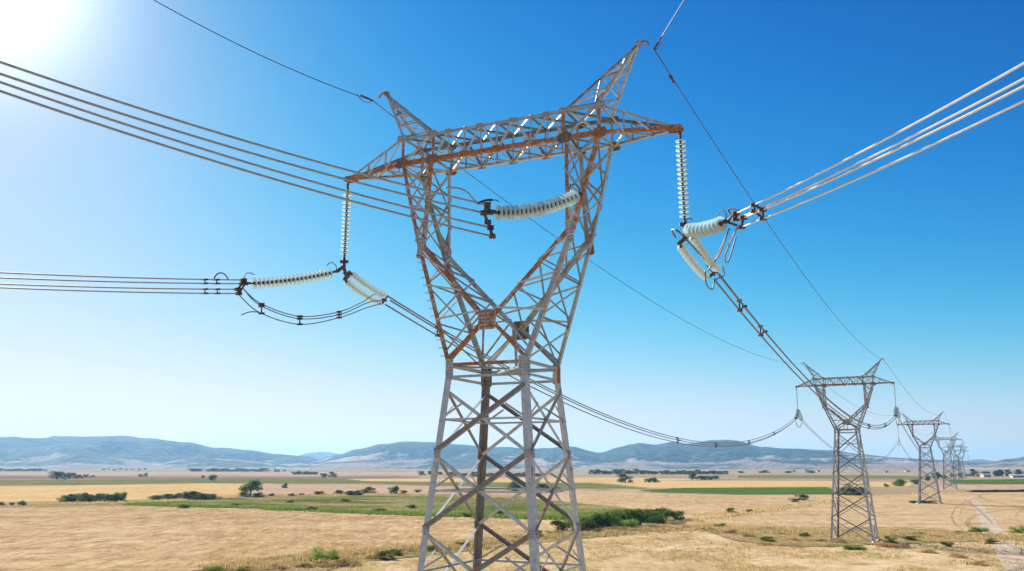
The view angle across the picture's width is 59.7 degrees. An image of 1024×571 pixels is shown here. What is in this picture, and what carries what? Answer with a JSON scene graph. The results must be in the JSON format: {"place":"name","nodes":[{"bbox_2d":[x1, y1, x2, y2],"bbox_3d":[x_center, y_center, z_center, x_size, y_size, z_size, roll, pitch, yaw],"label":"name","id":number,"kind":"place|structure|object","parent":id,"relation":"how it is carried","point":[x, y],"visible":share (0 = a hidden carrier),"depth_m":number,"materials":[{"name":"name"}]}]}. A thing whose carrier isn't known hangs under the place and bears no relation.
{"place":"outdoors","nodes":[
{"label":"outdoors","id":0,"kind":"place"},
{"bbox_2d":[0,481,77,484],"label":"crop field","id":1,"kind":"structure","parent":0,"point":[24,483],"depth_m":652.14,"materials":[{"name":"brown plant"}]},
{"bbox_2d":[0,454,156,469],"bbox_3d":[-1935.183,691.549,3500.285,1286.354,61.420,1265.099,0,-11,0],"label":"foothills","id":2,"kind":"structure","parent":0,"point":[77,461],"depth_m":3359.58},
{"bbox_2d":[0,483,241,501],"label":"gold field","id":3,"kind":"structure","parent":0,"point":[53,493],"depth_m":467.12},
{"bbox_2d":[0,436,319,468],"bbox_3d":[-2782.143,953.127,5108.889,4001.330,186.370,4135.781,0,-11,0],"label":"hills","id":4,"kind":"structure","parent":0,"point":[152,451],"depth_m":4423.65,"materials":[{"name":"blue"}]},
{"bbox_2d":[0,478,404,484],"bbox_3d":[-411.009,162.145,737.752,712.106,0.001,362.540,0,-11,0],"label":"crop field","id":5,"kind":"structure","parent":0,"point":[263,481],"depth_m":735.49,"materials":[{"name":"plant"}]},
{"bbox_2d":[0,476,415,478],"bbox_3d":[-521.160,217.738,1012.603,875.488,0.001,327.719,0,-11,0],"label":"fallow field","id":6,"kind":"structure","parent":0,"point":[145,477],"depth_m":987.74,"materials":[{"name":"beige soil"}]},
{"bbox_2d":[0,472,428,474],"bbox_3d":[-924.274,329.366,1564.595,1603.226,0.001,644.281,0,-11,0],"label":"bare field","id":7,"kind":"structure","parent":0,"point":[213,473],"depth_m":1500.93,"materials":[{"name":"soil"}]},
{"bbox_2d":[156,457,275,468],"bbox_3d":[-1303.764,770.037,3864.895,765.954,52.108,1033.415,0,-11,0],"label":"foothills","id":8,"kind":"structure","parent":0,"point":[201,462],"depth_m":3607.95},
{"bbox_2d":[0,493,525,506],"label":"weedy verge","id":9,"kind":"structure","parent":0,"point":[318,495],"depth_m":351.91,"materials":[{"name":"green plant"}]},
{"bbox_2d":[80,493,98,501],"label":"shrub","id":10,"kind":"object","parent":9,"relation":"on","point":[91,498],"visible":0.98,"depth_m":323.35,"materials":[{"name":"green plant"}]},
{"bbox_2d":[238,479,262,495],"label":"tree","id":11,"kind":"object","parent":9,"relation":"on","point":[251,485],"visible":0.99,"depth_m":375.75,"materials":[{"name":"green plant"}]},
{"bbox_2d":[0,506,527,570],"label":"stubble field","id":12,"kind":"structure","parent":0,"point":[27,526],"depth_m":169.69,"materials":[{"name":"beige plant"}]},
{"bbox_2d":[299,452,339,460],"bbox_3d":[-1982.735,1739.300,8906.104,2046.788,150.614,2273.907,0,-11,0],"label":"distant hills","id":13,"kind":"structure","parent":0,"point":[320,456],"depth_m":8657.65,"materials":[{"name":"blue"}]},
{"bbox_2d":[128,496,650,519],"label":"green field","id":14,"kind":"structure","parent":0,"point":[363,504],"depth_m":304.85,"materials":[{"name":"green plant"}]},
{"bbox_2d":[119,501,591,519],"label":"crop plants","id":15,"kind":"object","parent":14,"relation":"on","point":[378,512],"visible":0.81,"depth_m":245.16,"materials":[{"name":"green plant"}]},
{"bbox_2d":[246,484,585,498],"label":"bare field","id":16,"kind":"structure","parent":0,"point":[295,489],"depth_m":486.68,"materials":[{"name":"soil"}]},
{"bbox_2d":[309,458,548,468],"bbox_3d":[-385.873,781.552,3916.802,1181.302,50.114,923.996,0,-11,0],"label":"foothills","id":17,"kind":"structure","parent":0,"point":[422,463],"depth_m":3690.07,"materials":[{"name":"grey"}]},
{"bbox_2d":[192,523,715,570],"bbox_3d":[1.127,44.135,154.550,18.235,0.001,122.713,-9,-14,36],"label":"weedy verge","id":18,"kind":"structure","parent":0,"point":[323,568],"depth_m":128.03,"materials":[{"name":"plant"}]},
{"bbox_2d":[264,562,292,569],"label":"dry bush","id":19,"kind":"object","parent":18,"relation":"on","point":[280,565],"visible":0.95,"depth_m":111.33,"materials":[{"name":"grey plant"}]},
{"bbox_2d":[309,546,340,561],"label":"shrub","id":20,"kind":"object","parent":18,"relation":"on","point":[317,555],"visible":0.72,"depth_m":120.48,"materials":[{"name":"green plant"}]},
{"bbox_2d":[310,558,341,566],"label":"dry bush","id":21,"kind":"object","parent":18,"relation":"on","point":[324,562],"visible":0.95,"depth_m":114.38,"materials":[{"name":"grey plant"}]},
{"bbox_2d":[334,556,360,565],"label":"dry bush","id":22,"kind":"object","parent":18,"relation":"on","point":[348,562],"visible":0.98,"depth_m":115.59,"materials":[{"name":"grey plant"}]},
{"bbox_2d":[375,550,396,558],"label":"shrub","id":23,"kind":"object","parent":18,"relation":"on","point":[382,554],"visible":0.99,"depth_m":123.50,"materials":[{"name":"green plant"}]},
{"bbox_2d":[564,518,599,530],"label":"shrub","id":24,"kind":"object","parent":18,"relation":"on","point":[589,523],"visible":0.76,"depth_m":174.67,"materials":[{"name":"green plant"}]},
{"bbox_2d":[590,512,622,527],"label":"shrub","id":25,"kind":"object","parent":18,"relation":"on","point":[611,521],"visible":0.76,"depth_m":185.12,"materials":[{"name":"green plant"}]},
{"bbox_2d":[615,518,639,527],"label":"shrub","id":26,"kind":"object","parent":18,"relation":"on","point":[627,523],"visible":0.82,"depth_m":184.43,"materials":[{"name":"green plant"}]},
{"bbox_2d":[349,482,645,488],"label":"crop field","id":27,"kind":"structure","parent":0,"point":[586,485],"depth_m":616.48,"materials":[{"name":"brown soil"}]},
{"bbox_2d":[0,469,1023,570],"bbox_3d":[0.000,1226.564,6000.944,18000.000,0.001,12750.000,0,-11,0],"label":"ground","id":28,"kind":"structure","parent":0,"point":[635,560],"depth_m":141.41,"materials":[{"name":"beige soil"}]},
{"bbox_2d":[47,471,65,478],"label":"tree","id":29,"kind":"object","parent":28,"relation":"on","point":[57,474],"visible":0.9,"depth_m":853.42,"materials":[{"name":"green plant"}]},
{"bbox_2d":[2,492,391,505],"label":"dry grass","id":30,"kind":"structure","parent":28,"relation":"on","point":[159,500],"depth_m":325.99,"materials":[{"name":"plant"}]},
{"bbox_2d":[1,508,527,570],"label":"stubble tufts","id":31,"kind":"object","parent":28,"relation":"on","point":[295,546],"visible":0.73,"depth_m":133.76,"materials":[{"name":"plant"}]},
{"bbox_2d":[344,40,683,570],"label":"lattice pylon","id":32,"kind":"object","parent":28,"relation":"on","point":[521,369],"visible":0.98,"depth_m":39.69,"materials":[{"name":"metal"}]},
{"bbox_2d":[340,183,351,258],"bbox_3d":[-8.278,-3.180,44.483,0.495,4.051,0.470,0,-11,0],"label":"insulator string","id":33,"kind":"object","parent":32,"relation":"hanging from","point":[345,233],"visible":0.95,"depth_m":44.42,"materials":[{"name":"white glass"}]},
{"bbox_2d":[337,259,348,275],"bbox_3d":[-8.382,-0.913,43.964,0.667,0.802,0.340,8,-14,-33],"label":"yoke plate","id":34,"kind":"object","parent":33,"relation":"hanging from","point":[343,266],"visible":1,"depth_m":43.99,"materials":[{"name":"metal"}]},
{"bbox_2d":[243,262,337,288],"bbox_3d":[-10.260,-0.511,41.826,0.520,1.938,5.153,-11,-16,42],"label":"insulator string","id":35,"kind":"object","parent":34,"relation":"attached to","point":[283,280],"visible":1,"depth_m":41.66,"materials":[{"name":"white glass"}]},
{"bbox_2d":[234,278,247,294],"bbox_3d":[-12.083,0.056,39.787,0.513,0.807,0.362,0,-11,0],"label":"dead end clamp","id":36,"kind":"object","parent":35,"relation":"attached to","point":[239,288],"visible":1,"depth_m":39.70,"materials":[{"name":"metal"}]},
{"bbox_2d":[0,283,235,289],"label":"conductor","id":37,"kind":"object","parent":36,"relation":"attached to","point":[113,287],"visible":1,"depth_m":35.69,"materials":[{"name":"metal"}]},
{"bbox_2d":[0,287,236,293],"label":"conductor","id":38,"kind":"object","parent":36,"relation":"attached to","point":[109,291],"visible":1,"depth_m":35.36,"materials":[{"name":"metal"}]},
{"bbox_2d":[0,277,240,283],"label":"conductor","id":39,"kind":"object","parent":36,"relation":"attached to","point":[109,281],"visible":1,"depth_m":35.35,"materials":[{"name":"metal"}]},
{"bbox_2d":[0,272,241,280],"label":"conductor","id":40,"kind":"object","parent":36,"relation":"attached to","point":[114,277],"visible":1,"depth_m":35.56,"materials":[{"name":"metal"}]},
{"bbox_2d":[342,271,387,305],"bbox_3d":[-7.492,0.189,45.556,0.733,1.330,3.672,-6,-13,26],"label":"insulator string","id":41,"kind":"object","parent":34,"relation":"hanging from","point":[363,283],"visible":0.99,"depth_m":45.22,"materials":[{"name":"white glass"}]},
{"bbox_2d":[243,288,374,316],"bbox_3d":[-9.088,0.803,43.110,0.725,1.956,8.986,-8,-14,36],"label":"jumper wire","id":42,"kind":"object","parent":41,"relation":"hanging from","point":[304,316],"visible":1,"depth_m":41.63,"materials":[{"name":"metal"}]},
{"bbox_2d":[239,295,382,324],"bbox_3d":[-9.178,1.140,42.873,0.759,1.988,8.935,-8,-14,36],"label":"jumper wire","id":43,"kind":"object","parent":41,"relation":"hanging from","point":[309,323],"visible":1,"depth_m":41.74,"materials":[{"name":"metal"}]},
{"bbox_2d":[247,294,383,319],"bbox_3d":[-9.068,0.958,43.106,0.717,1.879,8.926,-8,-14,36],"label":"jumper wire","id":44,"kind":"object","parent":41,"relation":"hanging from","point":[314,318],"visible":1,"depth_m":41.95,"materials":[{"name":"metal"}]},
{"bbox_2d":[385,304,792,446],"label":"conductor","id":45,"kind":"object","parent":41,"relation":"attached to","point":[549,395],"visible":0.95,"depth_m":64.59,"materials":[{"name":"metal"}]},
{"bbox_2d":[357,93,372,102],"bbox_3d":[-7.327,-9.313,44.481,0.908,0.347,0.097,9,-15,-38],"label":"wire clamp","id":46,"kind":"object","parent":32,"relation":"attached to","point":[365,97],"visible":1,"depth_m":44.49,"materials":[{"name":"metal"}]},
{"bbox_2d":[154,0,368,99],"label":"earth wire","id":47,"kind":"object","parent":46,"relation":"attached to","point":[255,52],"visible":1,"depth_m":40.99,"materials":[{"name":"metal"}]},
{"bbox_2d":[490,184,582,219],"bbox_3d":[1.040,-3.472,36.578,4.838,2.237,0.600,8,-14,-34],"label":"insulator string","id":48,"kind":"object","parent":32,"relation":"attached to","point":[544,207],"visible":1,"depth_m":36.38,"materials":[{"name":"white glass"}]},
{"bbox_2d":[484,220,495,238],"bbox_3d":[-0.861,-2.214,35.019,0.435,0.746,0.281,0,-11,0],"label":"dead end clamp","id":49,"kind":"object","parent":48,"relation":"attached to","point":[492,236],"visible":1,"depth_m":34.95,"materials":[{"name":"metal"}]},
{"bbox_2d":[0,81,488,227],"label":"conductor","id":50,"kind":"object","parent":49,"relation":"attached to","point":[176,140],"visible":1,"depth_m":29.29,"materials":[{"name":"metal"}]},
{"bbox_2d":[0,90,490,235],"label":"conductor","id":51,"kind":"object","parent":49,"relation":"attached to","point":[180,150],"visible":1,"depth_m":29.17,"materials":[{"name":"metal"}]},
{"bbox_2d":[483,215,493,229],"bbox_3d":[-0.977,-2.559,34.969,0.323,0.713,0.706,-10,-15,41],"label":"dead end clamp","id":52,"kind":"object","parent":49,"relation":"attached to","point":[490,225],"visible":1,"depth_m":34.96,"materials":[{"name":"metal"}]},
{"bbox_2d":[0,73,480,212],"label":"conductor","id":53,"kind":"object","parent":52,"relation":"attached to","point":[181,132],"visible":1,"depth_m":29.15,"materials":[{"name":"metal"}]},
{"bbox_2d":[480,202,493,215],"bbox_3d":[-0.978,-3.000,35.022,0.519,0.578,0.430,0,-11,0],"label":"dead end clamp","id":54,"kind":"object","parent":52,"relation":"attached to","point":[485,211],"visible":1,"depth_m":34.98,"materials":[{"name":"metal"}]},
{"bbox_2d":[0,61,484,204],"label":"conductor","id":55,"kind":"object","parent":54,"relation":"attached to","point":[178,120],"visible":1,"depth_m":29.30,"materials":[{"name":"metal"}]},
{"bbox_2d":[653,35,663,49],"bbox_3d":[6.319,-10.433,38.409,0.097,0.424,0.882,4,-12,-18],"label":"wire clamp","id":56,"kind":"object","parent":32,"relation":"attached to","point":[656,45],"visible":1,"depth_m":38.42,"materials":[{"name":"metal"}]},
{"bbox_2d":[654,50,883,359],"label":"earth wire","id":57,"kind":"object","parent":56,"relation":"attached to","point":[742,185],"visible":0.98,"depth_m":51.80,"materials":[{"name":"metal"}]},
{"bbox_2d":[675,131,689,221],"bbox_3d":[7.183,-4.526,37.578,0.482,4.151,0.440,0,-11,0],"label":"insulator string","id":58,"kind":"object","parent":32,"relation":"hanging from","point":[682,173],"visible":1,"depth_m":37.56,"materials":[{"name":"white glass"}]},
{"bbox_2d":[679,222,689,237],"bbox_3d":[7.208,-2.273,37.050,0.440,0.716,0.312,0,-11,0],"label":"yoke plate","id":59,"kind":"object","parent":58,"relation":"hanging from","point":[681,224],"visible":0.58,"depth_m":37.11,"materials":[{"name":"metal"}]},
{"bbox_2d":[677,235,720,279],"bbox_3d":[8.214,-1.250,38.984,0.909,1.368,5.071,-6,-13,26],"label":"insulator string","id":60,"kind":"object","parent":59,"relation":"attached to","point":[691,261],"visible":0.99,"depth_m":38.46,"materials":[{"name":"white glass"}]},
{"bbox_2d":[713,278,894,428],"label":"conductor","id":61,"kind":"object","parent":60,"relation":"attached to","point":[736,306],"visible":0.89,"depth_m":53.16,"materials":[{"name":"metal"}]},
{"bbox_2d":[717,273,893,425],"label":"conductor","id":62,"kind":"object","parent":60,"relation":"attached to","point":[807,378],"visible":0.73,"depth_m":71.02,"materials":[{"name":"metal"}]},
{"bbox_2d":[683,210,727,237],"bbox_3d":[7.744,-2.460,35.830,0.620,1.133,3.054,5,-12,-22],"label":"insulator string","id":63,"kind":"object","parent":59,"relation":"attached to","point":[706,228],"visible":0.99,"depth_m":35.50,"materials":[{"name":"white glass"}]},
{"bbox_2d":[722,211,746,228],"bbox_3d":[8.502,-2.437,34.008,0.366,0.740,1.298,6,-13,-26],"label":"dead end clamp","id":64,"kind":"object","parent":63,"relation":"attached to","point":[741,218],"visible":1,"depth_m":33.92,"materials":[{"name":"metal"}]},
{"bbox_2d":[724,224,738,262],"bbox_3d":[9.813,-2.382,40.061,0.649,2.778,12.583,-3,-12,14],"label":"jumper wire","id":65,"kind":"object","parent":64,"relation":"attached to","point":[729,246],"visible":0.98,"depth_m":38.35,"materials":[{"name":"metal"}]},
{"bbox_2d":[736,62,1023,213],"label":"conductor","id":66,"kind":"object","parent":64,"relation":"attached to","point":[933,113],"visible":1,"depth_m":26.69,"materials":[{"name":"metal"}]},
{"bbox_2d":[737,77,1023,217],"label":"conductor","id":67,"kind":"object","parent":64,"relation":"attached to","point":[929,127],"visible":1,"depth_m":26.81,"materials":[{"name":"metal"}]},
{"bbox_2d":[742,100,1023,226],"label":"conductor","id":68,"kind":"object","parent":64,"relation":"attached to","point":[926,147],"visible":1,"depth_m":26.88,"materials":[{"name":"metal"}]},
{"bbox_2d":[750,203,766,220],"bbox_3d":[9.063,-2.710,32.743,0.370,0.745,0.780,6,-13,-25],"label":"spacer damper","id":69,"kind":"object","parent":68,"relation":"attached to","point":[754,206],"visible":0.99,"depth_m":32.63,"materials":[{"name":"metal"}]},
{"bbox_2d":[744,85,1023,217],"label":"conductor","id":70,"kind":"object","parent":64,"relation":"attached to","point":[931,132],"visible":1,"depth_m":26.59,"materials":[{"name":"metal"}]},
{"bbox_2d":[549,520,572,530],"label":"shrub","id":71,"kind":"object","parent":28,"relation":"on","point":[556,523],"visible":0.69,"depth_m":177.90,"materials":[{"name":"green plant"}]},
{"bbox_2d":[601,509,633,522],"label":"shrub","id":72,"kind":"object","parent":28,"relation":"on","point":[622,515],"visible":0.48,"depth_m":194.32,"materials":[{"name":"green plant"}]},
{"bbox_2d":[615,508,652,524],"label":"shrub","id":73,"kind":"object","parent":28,"relation":"on","point":[640,514],"visible":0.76,"depth_m":195.65,"materials":[{"name":"green plant"}]},
{"bbox_2d":[644,514,667,522],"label":"shrub","id":74,"kind":"object","parent":28,"relation":"on","point":[657,519],"visible":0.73,"depth_m":201.44,"materials":[{"name":"green plant"}]},
{"bbox_2d":[649,506,683,518],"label":"shrub","id":75,"kind":"object","parent":28,"relation":"on","point":[665,513],"visible":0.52,"depth_m":213.18,"materials":[{"name":"green plant"}]},
{"bbox_2d":[614,529,1022,568],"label":"weeds","id":76,"kind":"object","parent":28,"relation":"on","point":[813,561],"visible":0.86,"depth_m":138.68,"materials":[{"name":"green plant"}]},
{"bbox_2d":[676,491,969,520],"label":"dry grass","id":77,"kind":"structure","parent":28,"relation":"on","point":[765,509],"depth_m":269.45,"materials":[{"name":"plant"}]},
{"bbox_2d":[795,358,894,542],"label":"lattice pylon","id":78,"kind":"object","parent":28,"relation":"on","point":[825,407],"visible":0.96,"depth_m":156.01,"materials":[{"name":"metal"}]},
{"bbox_2d":[373,101,786,362],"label":"earth wire","id":79,"kind":"object","parent":78,"relation":"attached to","point":[556,237],"visible":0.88,"depth_m":63.56,"materials":[{"name":"metal"}]},
{"bbox_2d":[846,485,864,495],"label":"shrub","id":80,"kind":"object","parent":28,"relation":"on","point":[851,490],"visible":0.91,"depth_m":390.42,"materials":[{"name":"green plant"}]},
{"bbox_2d":[897,411,949,503],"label":"lattice pylon","id":81,"kind":"object","parent":28,"relation":"on","point":[920,467],"visible":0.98,"depth_m":308.20,"materials":[{"name":"metal"}]},
{"bbox_2d":[931,432,961,489],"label":"lattice pylon","id":82,"kind":"object","parent":28,"relation":"on","point":[950,478],"visible":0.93,"depth_m":492.98,"materials":[{"name":"metal"}]},
{"bbox_2d":[943,442,965,482],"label":"lattice pylon","id":83,"kind":"object","parent":28,"relation":"on","point":[950,446],"visible":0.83,"depth_m":686.01,"materials":[{"name":"metal"}]},
{"bbox_2d":[958,538,1017,570],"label":"dry grass","id":84,"kind":"structure","parent":28,"relation":"on","point":[988,557],"depth_m":122.57,"materials":[{"name":"plant"}]},
{"bbox_2d":[0,0,1023,460],"label":"sky","id":85,"kind":"structure","parent":0,"point":[920,257],"materials":[{"name":"blue"}]},
{"bbox_2d":[351,477,706,481],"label":"gold field","id":86,"kind":"structure","parent":0,"point":[612,479],"depth_m":841.87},
{"bbox_2d":[292,440,1023,468],"bbox_3d":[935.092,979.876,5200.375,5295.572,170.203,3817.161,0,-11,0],"label":"hills","id":87,"kind":"structure","parent":0,"point":[671,453],"depth_m":4500.25,"materials":[{"name":"blue"}]},
{"bbox_2d":[551,490,853,514],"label":"tilled field","id":88,"kind":"structure","parent":0,"point":[694,504],"depth_m":331.52,"materials":[{"name":"beige soil"}]},
{"bbox_2d":[640,487,831,494],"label":"crop field","id":89,"kind":"structure","parent":0,"point":[774,490],"depth_m":466.23,"materials":[{"name":"green plant"}]},
{"bbox_2d":[595,481,910,487],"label":"gold field","id":90,"kind":"structure","parent":0,"point":[683,484],"depth_m":616.28,"materials":[{"name":"plant"}]},
{"bbox_2d":[581,458,951,468],"bbox_3d":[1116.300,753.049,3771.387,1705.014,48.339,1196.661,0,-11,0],"label":"foothills","id":91,"kind":"structure","parent":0,"point":[762,463],"depth_m":3589.66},
{"bbox_2d":[738,475,923,478],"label":"crop field","id":92,"kind":"structure","parent":0,"point":[830,476],"depth_m":1077.06,"materials":[{"name":"beige plant"}]},
{"bbox_2d":[677,522,1023,546],"bbox_3d":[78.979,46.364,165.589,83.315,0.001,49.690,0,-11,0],"label":"weedy verge","id":93,"kind":"structure","parent":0,"point":[783,542],"depth_m":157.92,"materials":[{"name":"beige plant"}]},
{"bbox_2d":[703,492,1023,533],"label":"tilled field","id":94,"kind":"structure","parent":0,"point":[897,511],"depth_m":236.13,"materials":[{"name":"beige soil"}]},
{"bbox_2d":[950,494,987,530],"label":"dirt track","id":95,"kind":"structure","parent":0,"point":[957,519],"depth_m":230.79,"materials":[{"name":"soil"}]},
{"bbox_2d":[922,485,1023,490],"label":"gold field","id":96,"kind":"structure","parent":0,"point":[986,487],"depth_m":530.38,"materials":[{"name":"plant"}]},
{"bbox_2d":[968,496,1002,533],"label":"dirt track","id":97,"kind":"structure","parent":0,"point":[993,527],"depth_m":213.67,"materials":[{"name":"beige soil"}]},
{"bbox_2d":[949,479,1023,483],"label":"crop field","id":98,"kind":"structure","parent":0,"point":[1001,481],"depth_m":733.41,"materials":[{"name":"green plant"}]},
{"bbox_2d":[973,457,1023,467],"bbox_3d":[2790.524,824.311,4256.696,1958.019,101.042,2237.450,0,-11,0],"label":"hills","id":99,"kind":"structure","parent":0,"point":[1012,463],"depth_m":3885.02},
{"bbox_2d":[992,533,1023,570],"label":"dirt track","id":100,"kind":"structure","parent":0,"point":[1016,554],"depth_m":129.39,"materials":[{"name":"beige soil"}]},
{"bbox_2d":[1004,504,1023,525],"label":"dirt track","id":101,"kind":"structure","parent":0,"point":[1010,518],"depth_m":226.17,"materials":[{"name":"soil"}]},
{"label":"insulator string","id":102,"kind":"object","parent":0,"visible":0},
{"bbox_2d":[793,409,799,418],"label":"insulator string","id":103,"kind":"object","parent":102,"relation":"attached to","point":[796,414],"visible":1,"depth_m":159.99,"materials":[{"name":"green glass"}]},
{"bbox_2d":[388,296,795,442],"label":"conductor","id":104,"kind":"object","parent":103,"relation":"attached to","point":[553,390],"visible":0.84,"depth_m":68.02,"materials":[{"name":"metal"}]},
{"bbox_2d":[389,300,796,445],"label":"conductor","id":105,"kind":"object","parent":103,"relation":"attached to","point":[563,397],"visible":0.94,"depth_m":68.58,"materials":[{"name":"metal"}]},
{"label":"insulator string","id":106,"kind":"object","parent":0,"visible":0},
{"bbox_2d":[893,407,897,416],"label":"insulator string","id":107,"kind":"object","parent":106,"relation":"attached to","point":[895,411],"visible":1,"depth_m":152.13,"materials":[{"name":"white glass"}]},
{"bbox_2d":[718,274,896,427],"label":"conductor","id":108,"kind":"object","parent":107,"relation":"attached to","point":[740,301],"visible":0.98,"depth_m":53.05,"materials":[{"name":"metal"}]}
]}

